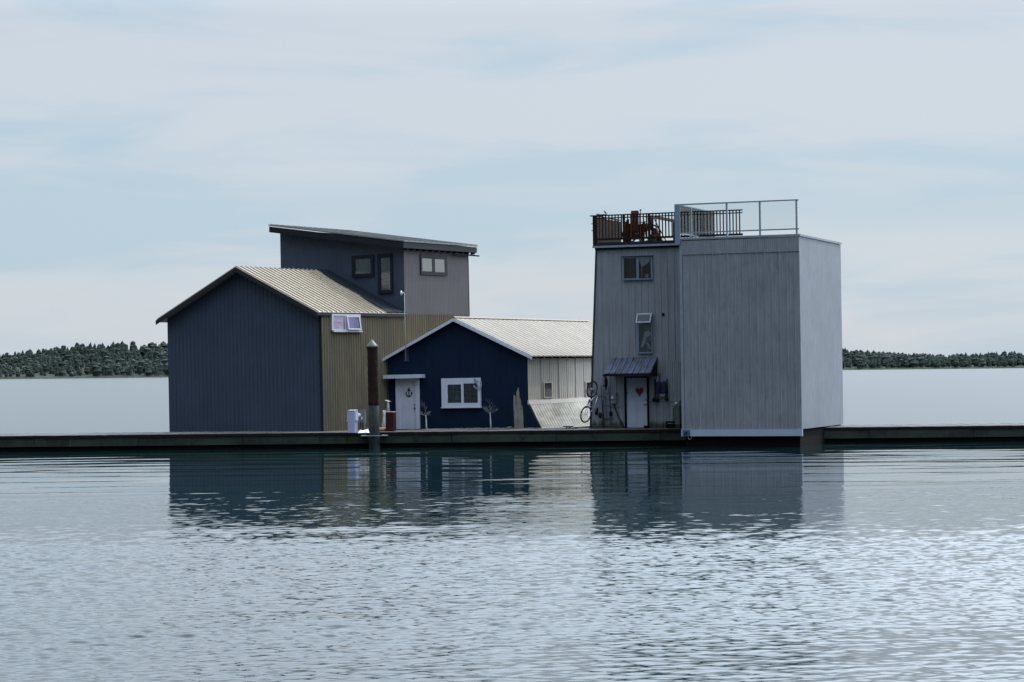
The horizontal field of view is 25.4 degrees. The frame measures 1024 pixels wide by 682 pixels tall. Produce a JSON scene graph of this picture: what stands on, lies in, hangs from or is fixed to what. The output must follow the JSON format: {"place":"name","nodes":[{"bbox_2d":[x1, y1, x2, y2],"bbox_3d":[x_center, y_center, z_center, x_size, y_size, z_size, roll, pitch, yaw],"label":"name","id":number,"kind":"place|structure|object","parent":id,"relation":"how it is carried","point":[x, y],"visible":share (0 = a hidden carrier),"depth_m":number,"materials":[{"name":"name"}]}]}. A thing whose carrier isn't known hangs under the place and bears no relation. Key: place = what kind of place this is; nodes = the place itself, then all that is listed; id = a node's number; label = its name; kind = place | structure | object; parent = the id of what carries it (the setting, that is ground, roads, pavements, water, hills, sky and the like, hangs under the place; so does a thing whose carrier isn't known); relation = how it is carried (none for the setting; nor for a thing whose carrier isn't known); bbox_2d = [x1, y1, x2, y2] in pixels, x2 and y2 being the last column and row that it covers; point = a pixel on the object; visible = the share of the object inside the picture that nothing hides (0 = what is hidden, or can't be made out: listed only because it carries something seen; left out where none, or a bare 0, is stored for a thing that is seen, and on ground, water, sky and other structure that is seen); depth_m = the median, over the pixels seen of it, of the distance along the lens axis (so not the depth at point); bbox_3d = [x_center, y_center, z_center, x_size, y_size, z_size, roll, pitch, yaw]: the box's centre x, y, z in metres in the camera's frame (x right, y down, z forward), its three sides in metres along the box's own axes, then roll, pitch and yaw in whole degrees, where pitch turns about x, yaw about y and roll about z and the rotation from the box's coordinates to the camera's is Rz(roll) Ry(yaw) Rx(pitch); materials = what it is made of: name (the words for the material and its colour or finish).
{"place":"outdoors","nodes":[
{"label":"outdoors","id":0,"kind":"place"},
{"bbox_2d":[358,429,369,432],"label":"white bag","id":1,"kind":"object","parent":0,"point":[364,431],"visible":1,"depth_m":88.14,"materials":[{"name":"fabric"}]},
{"bbox_2d":[381,410,385,426],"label":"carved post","id":2,"kind":"object","parent":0,"point":[383,424],"visible":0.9,"depth_m":92.74,"materials":[{"name":"wood"}]},
{"bbox_2d":[0,368,1023,681],"bbox_3d":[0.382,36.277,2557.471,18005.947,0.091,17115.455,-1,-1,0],"label":"water","id":3,"kind":"structure","parent":0,"point":[860,562],"depth_m":36.87,"materials":[{"name":"blue liquid"}]},
{"bbox_2d":[156,224,478,431],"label":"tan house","id":4,"kind":"structure","parent":3,"relation":"on","point":[282,348],"depth_m":94.08,"materials":[{"name":"blue wood"}]},
{"bbox_2d":[331,314,362,331],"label":"window","id":5,"kind":"structure","parent":4,"relation":"in","point":[339,322],"depth_m":92.62,"materials":[{"name":"white glass"}]},
{"bbox_2d":[351,255,374,276],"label":"window","id":6,"kind":"structure","parent":4,"relation":"in","point":[362,265],"depth_m":97.73,"materials":[{"name":"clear glass"}]},
{"bbox_2d":[377,253,392,293],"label":"window","id":7,"kind":"structure","parent":4,"relation":"in","point":[384,261],"depth_m":97.16,"materials":[{"name":"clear glass"}]},
{"bbox_2d":[420,254,447,275],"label":"window","id":8,"kind":"structure","parent":4,"relation":"in","point":[429,264],"depth_m":98.62,"materials":[{"name":"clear glass"}]},
{"bbox_2d":[366,339,379,448],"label":"mooring pile","id":9,"kind":"object","parent":3,"relation":"in","point":[373,389],"visible":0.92,"depth_m":88.87,"materials":[{"name":"wood"}]},
{"bbox_2d":[382,316,592,429],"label":"blue house","id":10,"kind":"structure","parent":3,"relation":"in","point":[544,366],"depth_m":94.21,"materials":[{"name":"blue wood"}]},
{"bbox_2d":[400,291,405,360],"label":"wind mast","id":11,"kind":"object","parent":10,"relation":"attached to","point":[401,292],"visible":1,"depth_m":94.55,"materials":[{"name":"silver metal"}]},
{"bbox_2d":[399,381,415,428],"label":"door","id":12,"kind":"structure","parent":10,"relation":"in","point":[407,388],"depth_m":94.80,"materials":[{"name":"white paint"}]},
{"bbox_2d":[441,378,481,407],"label":"window","id":13,"kind":"structure","parent":10,"relation":"in","point":[455,392],"depth_m":93.71,"materials":[{"name":"white paint"}]},
{"bbox_2d":[473,379,481,388],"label":"anchor ornament","id":14,"kind":"object","parent":10,"relation":"attached to","point":[477,384],"visible":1,"depth_m":93.34,"materials":[{"name":"white metal"}]},
{"bbox_2d":[543,381,552,397],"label":"window","id":15,"kind":"structure","parent":10,"relation":"in","point":[547,386],"depth_m":94.33,"materials":[{"name":"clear glass"}]},
{"bbox_2d":[585,381,590,396],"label":"window","id":16,"kind":"structure","parent":10,"relation":"in","point":[586,382],"depth_m":98.15,"materials":[{"name":"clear glass"}]},
{"bbox_2d":[0,423,1023,451],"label":"floating dock","id":17,"kind":"object","parent":3,"relation":"on","point":[538,437],"visible":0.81,"depth_m":89.33,"materials":[{"name":"grey wood"}]},
{"bbox_2d":[347,410,357,432],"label":"power pedestal","id":18,"kind":"object","parent":17,"relation":"on","point":[352,417],"visible":1,"depth_m":88.70,"materials":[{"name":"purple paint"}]},
{"bbox_2d":[358,410,365,429],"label":"meter stand","id":19,"kind":"object","parent":17,"relation":"on","point":[362,416],"visible":0.81,"depth_m":91.42,"materials":[{"name":"grey metal"}]},
{"bbox_2d":[386,411,395,430],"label":"red locker","id":20,"kind":"object","parent":17,"relation":"on","point":[390,420],"visible":1,"depth_m":90.29,"materials":[{"name":"red paint"}]},
{"bbox_2d":[421,428,537,430],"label":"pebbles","id":21,"kind":"object","parent":17,"relation":"on","point":[470,429],"visible":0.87,"depth_m":91.74,"materials":[{"name":"grey gravel"}]},
{"bbox_2d":[419,401,429,429],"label":"bare tree","id":22,"kind":"object","parent":21,"relation":"on","point":[425,414],"visible":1,"depth_m":90.83,"materials":[{"name":"grey wood"}]},
{"bbox_2d":[482,401,497,428],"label":"bare tree","id":23,"kind":"object","parent":21,"relation":"on","point":[490,412],"visible":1,"depth_m":91.64,"materials":[{"name":"grey wood"}]},
{"bbox_2d":[513,388,523,428],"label":"driftwood bundle","id":24,"kind":"object","parent":21,"relation":"on","point":[518,415],"visible":0.98,"depth_m":91.74,"materials":[{"name":"grey wood"}]},
{"bbox_2d":[590,209,742,428],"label":"grey tower house","id":25,"kind":"structure","parent":17,"relation":"on","point":[636,339],"depth_m":90.68,"materials":[{"name":"metal"}]},
{"bbox_2d":[580,381,604,422],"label":"bicycle","id":26,"kind":"object","parent":25,"relation":"attached to","point":[590,400],"visible":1,"depth_m":90.89,"materials":[{"name":"black metal"}]},
{"bbox_2d":[602,400,603,427],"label":"drain pipe","id":27,"kind":"object","parent":25,"relation":"attached to","point":[602,412],"visible":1,"depth_m":91.19,"materials":[{"name":"metal"}]},
{"bbox_2d":[599,385,612,418],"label":"hand truck","id":28,"kind":"object","parent":25,"relation":"attached to","point":[610,413],"visible":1,"depth_m":91.06,"materials":[{"name":"black metal"}]},
{"bbox_2d":[604,376,607,388],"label":"folded umbrella","id":29,"kind":"object","parent":25,"relation":"hanging from","point":[605,382],"visible":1,"depth_m":90.86,"materials":[{"name":"black fabric"}]},
{"bbox_2d":[610,393,616,402],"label":"electric meter","id":30,"kind":"object","parent":25,"relation":"attached to","point":[613,397],"visible":1,"depth_m":90.92,"materials":[{"name":"grey metal"}]},
{"bbox_2d":[625,221,626,241],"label":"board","id":31,"kind":"object","parent":25,"relation":"on","point":[626,230],"visible":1,"depth_m":91.21,"materials":[{"name":"brown wood"}]},
{"bbox_2d":[631,210,640,240],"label":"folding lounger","id":32,"kind":"object","parent":25,"relation":"on","point":[634,212],"visible":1,"depth_m":91.16,"materials":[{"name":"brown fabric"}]},
{"bbox_2d":[626,378,646,427],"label":"door","id":33,"kind":"structure","parent":25,"relation":"in","point":[636,404],"depth_m":90.68,"materials":[{"name":"wood"}]},
{"bbox_2d":[632,224,641,239],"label":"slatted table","id":34,"kind":"object","parent":25,"relation":"on","point":[636,233],"visible":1,"depth_m":91.19,"materials":[{"name":"brown wood"}]},
{"bbox_2d":[621,255,653,279],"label":"window","id":35,"kind":"structure","parent":25,"relation":"in","point":[633,267],"depth_m":90.68,"materials":[{"name":"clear glass"}]},
{"bbox_2d":[636,388,642,395],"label":"heart wreath","id":36,"kind":"object","parent":25,"relation":"attached to","point":[639,391],"visible":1,"depth_m":90.58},
{"bbox_2d":[622,217,660,241],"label":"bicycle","id":37,"kind":"object","parent":25,"relation":"on","point":[645,231],"visible":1,"depth_m":91.28,"materials":[{"name":"black metal"}]},
{"bbox_2d":[642,221,644,240],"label":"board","id":38,"kind":"object","parent":25,"relation":"on","point":[644,230],"visible":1,"depth_m":91.03,"materials":[{"name":"brown wood"}]},
{"bbox_2d":[635,313,652,353],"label":"window","id":39,"kind":"structure","parent":25,"relation":"in","point":[644,321],"depth_m":90.54,"materials":[{"name":"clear glass"}]},
{"bbox_2d":[645,215,657,240],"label":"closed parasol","id":40,"kind":"object","parent":25,"relation":"on","point":[651,229],"visible":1,"depth_m":91.03,"materials":[{"name":"brown fabric"}]},
{"bbox_2d":[653,228,662,240],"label":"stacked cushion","id":41,"kind":"object","parent":25,"relation":"on","point":[660,239],"visible":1,"depth_m":91.13,"materials":[{"name":"brown fabric"}]},
{"bbox_2d":[652,375,668,401],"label":"folding wagon","id":42,"kind":"object","parent":25,"relation":"hanging from","point":[660,387],"visible":1,"depth_m":90.16,"materials":[{"name":"blue fabric"}]},
{"bbox_2d":[654,215,692,239],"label":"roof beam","id":43,"kind":"structure","parent":25,"relation":"on","point":[669,221],"depth_m":90.88,"materials":[{"name":"brown wood"}]},
{"bbox_2d":[674,400,680,405],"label":"electric meter","id":44,"kind":"object","parent":25,"relation":"attached to","point":[676,403],"visible":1,"depth_m":89.94,"materials":[{"name":"grey metal"}]},
{"bbox_2d":[665,421,674,427],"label":"storage crate","id":45,"kind":"object","parent":17,"relation":"on","point":[670,424],"visible":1,"depth_m":89.92,"materials":[{"name":"black plastic"}]},
{"bbox_2d":[673,406,680,427],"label":"utility cabinet","id":46,"kind":"object","parent":17,"relation":"on","point":[677,415],"visible":1,"depth_m":89.83,"materials":[{"name":"metal"}]},
{"bbox_2d":[674,199,842,446],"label":"glass railed house","id":47,"kind":"structure","parent":3,"relation":"in","point":[761,336],"depth_m":86.68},
{"bbox_2d":[683,430,689,435],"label":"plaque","id":48,"kind":"object","parent":47,"relation":"attached to","point":[686,432],"visible":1,"depth_m":87.14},
{"bbox_2d":[0,349,1023,378],"bbox_3d":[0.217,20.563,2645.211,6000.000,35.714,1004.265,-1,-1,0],"label":"shore","id":49,"kind":"structure","parent":0,"point":[53,376],"depth_m":2208.82,"materials":[{"name":"green plant"}]},
{"bbox_2d":[0,340,1023,376],"bbox_3d":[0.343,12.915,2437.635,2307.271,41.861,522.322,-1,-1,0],"label":"trees","id":50,"kind":"object","parent":49,"relation":"on","point":[118,359],"visible":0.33,"depth_m":2356.08,"materials":[{"name":"green plant"}]},
{"bbox_2d":[0,0,1023,356],"label":"sky","id":51,"kind":"structure","parent":0,"point":[150,150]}
]}

